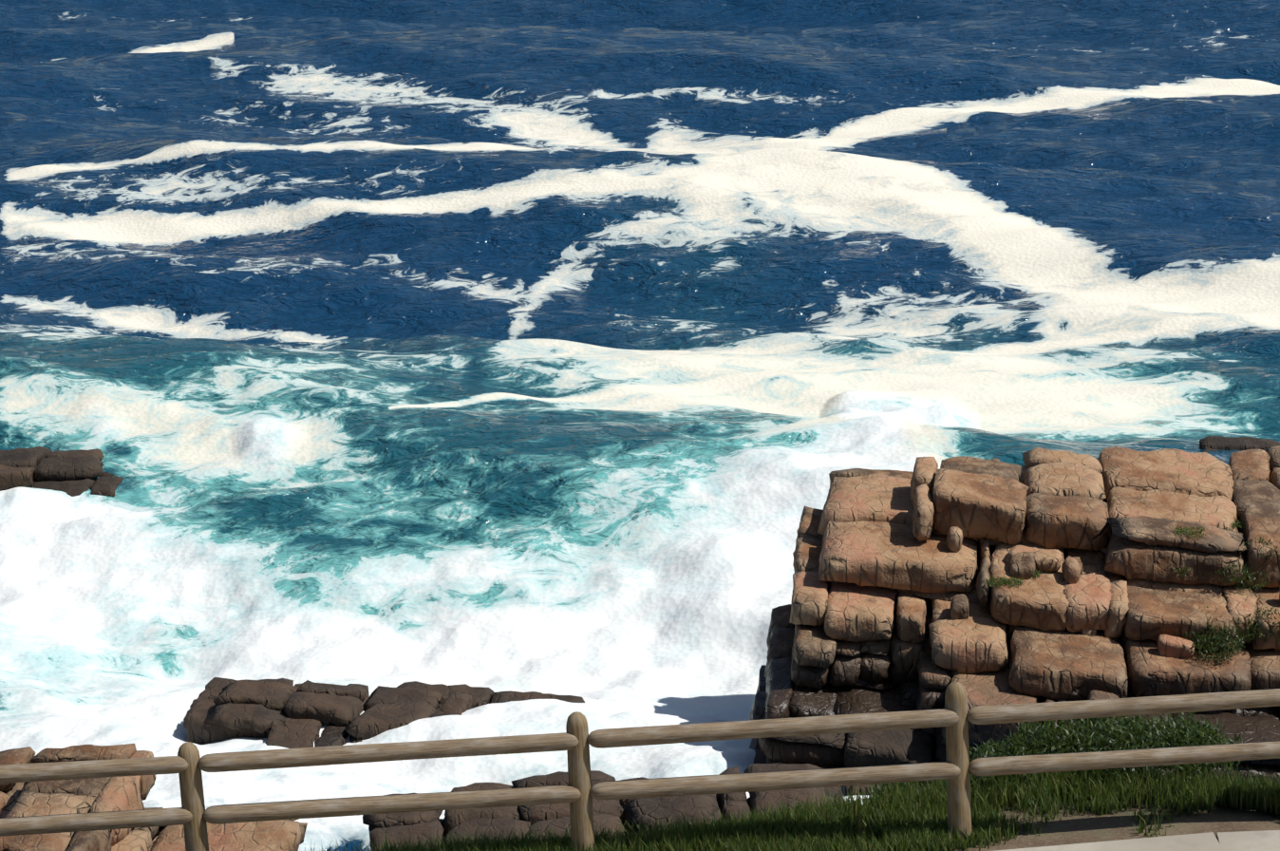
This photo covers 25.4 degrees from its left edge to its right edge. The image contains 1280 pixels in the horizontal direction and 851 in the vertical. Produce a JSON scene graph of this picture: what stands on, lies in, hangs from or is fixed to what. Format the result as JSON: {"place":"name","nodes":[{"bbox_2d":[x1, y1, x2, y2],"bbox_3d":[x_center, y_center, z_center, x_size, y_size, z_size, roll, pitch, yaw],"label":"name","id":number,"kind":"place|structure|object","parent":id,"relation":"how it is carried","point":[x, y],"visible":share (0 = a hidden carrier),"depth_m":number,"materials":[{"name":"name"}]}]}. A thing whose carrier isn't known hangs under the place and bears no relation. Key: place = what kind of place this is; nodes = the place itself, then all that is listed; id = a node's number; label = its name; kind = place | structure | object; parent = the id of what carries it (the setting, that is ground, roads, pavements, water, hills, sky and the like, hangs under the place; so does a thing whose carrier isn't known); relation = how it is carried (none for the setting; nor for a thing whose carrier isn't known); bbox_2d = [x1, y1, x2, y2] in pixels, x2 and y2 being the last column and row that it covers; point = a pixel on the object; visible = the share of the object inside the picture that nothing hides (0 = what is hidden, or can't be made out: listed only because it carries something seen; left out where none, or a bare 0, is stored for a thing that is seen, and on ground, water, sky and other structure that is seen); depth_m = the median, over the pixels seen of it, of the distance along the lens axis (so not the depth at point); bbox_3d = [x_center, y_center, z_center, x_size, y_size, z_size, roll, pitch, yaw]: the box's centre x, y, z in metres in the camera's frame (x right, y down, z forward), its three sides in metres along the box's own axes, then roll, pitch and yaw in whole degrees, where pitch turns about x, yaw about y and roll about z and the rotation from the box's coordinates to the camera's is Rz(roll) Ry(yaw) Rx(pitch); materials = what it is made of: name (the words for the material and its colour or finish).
{"place":"outdoors","nodes":[
{"label":"outdoors","id":0,"kind":"place"},
{"bbox_2d":[0,0,1279,850],"bbox_3d":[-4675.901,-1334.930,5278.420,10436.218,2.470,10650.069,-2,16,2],"label":"sea","id":1,"kind":"structure","parent":0,"point":[592,353],"depth_m":68.36,"materials":[{"name":"liquid"}]},
{"bbox_2d":[0,446,122,496],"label":"reef rock","id":2,"kind":"object","parent":1,"relation":"in","point":[73,473],"visible":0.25,"depth_m":54.09,"materials":[{"name":"stone"}]},
{"bbox_2d":[0,743,307,850],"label":"corner rock","id":3,"kind":"object","parent":1,"relation":"in","point":[44,798],"visible":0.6,"depth_m":34.49,"materials":[{"name":"stone"}]},
{"bbox_2d":[183,677,584,748],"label":"rocks","id":4,"kind":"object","parent":1,"relation":"on","point":[285,712],"depth_m":42.85,"materials":[{"name":"stone"}]},
{"bbox_2d":[362,763,843,850],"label":"cliff foot rock","id":5,"kind":"object","parent":1,"relation":"in","point":[422,824],"visible":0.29,"depth_m":34.49,"materials":[{"name":"stone"}]},
{"bbox_2d":[754,692,1072,799],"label":"rocks","id":6,"kind":"object","parent":1,"relation":"in","point":[875,748],"visible":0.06,"depth_m":39.09,"materials":[{"name":"stone"}]},
{"bbox_2d":[748,445,1279,786],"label":"outcrop rock","id":7,"kind":"object","parent":1,"relation":"in","point":[890,608],"visible":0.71,"depth_m":39.91,"materials":[{"name":"stone"}]},
{"bbox_2d":[977,517,1245,594],"bbox_3d":[6.801,1.849,39.995,4.186,0.791,0.966,-6,17,-15],"label":"moss","id":8,"kind":"object","parent":7,"relation":"on","point":[1036,574],"visible":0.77,"depth_m":39.80,"materials":[{"name":"green plant"}]},
{"bbox_2d":[1168,535,1279,662],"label":"outcrop shrubs","id":9,"kind":"object","parent":7,"relation":"on","point":[1199,646],"visible":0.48,"depth_m":39.03,"materials":[{"name":"green plant"}]},
{"bbox_2d":[1199,435,1279,451],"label":"rock","id":10,"kind":"object","parent":1,"relation":"in","point":[1212,442],"visible":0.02,"depth_m":53.54,"materials":[{"name":"stone"}]},
{"bbox_2d":[271,762,1279,850],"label":"grass","id":11,"kind":"structure","parent":0,"point":[897,819],"depth_m":17.96,"materials":[{"name":"green plant"}]},
{"bbox_2d":[851,796,1279,850],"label":"ground","id":12,"kind":"structure","parent":0,"point":[1073,829],"depth_m":17.89,"materials":[{"name":"soil"}]},
{"bbox_2d":[0,681,1279,850],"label":"fence","id":13,"kind":"object","parent":12,"relation":"on","point":[193,815],"visible":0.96,"depth_m":17.42,"materials":[{"name":"brown wood"}]},
{"bbox_2d":[868,711,1244,797],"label":"ground plants","id":14,"kind":"object","parent":12,"relation":"on","point":[1123,733],"visible":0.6,"depth_m":18.57,"materials":[{"name":"green plant"}]},
{"bbox_2d":[995,829,1279,850],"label":"path","id":15,"kind":"structure","parent":0,"point":[1257,840],"depth_m":17.55,"materials":[{"name":"beige concrete"}]}
]}

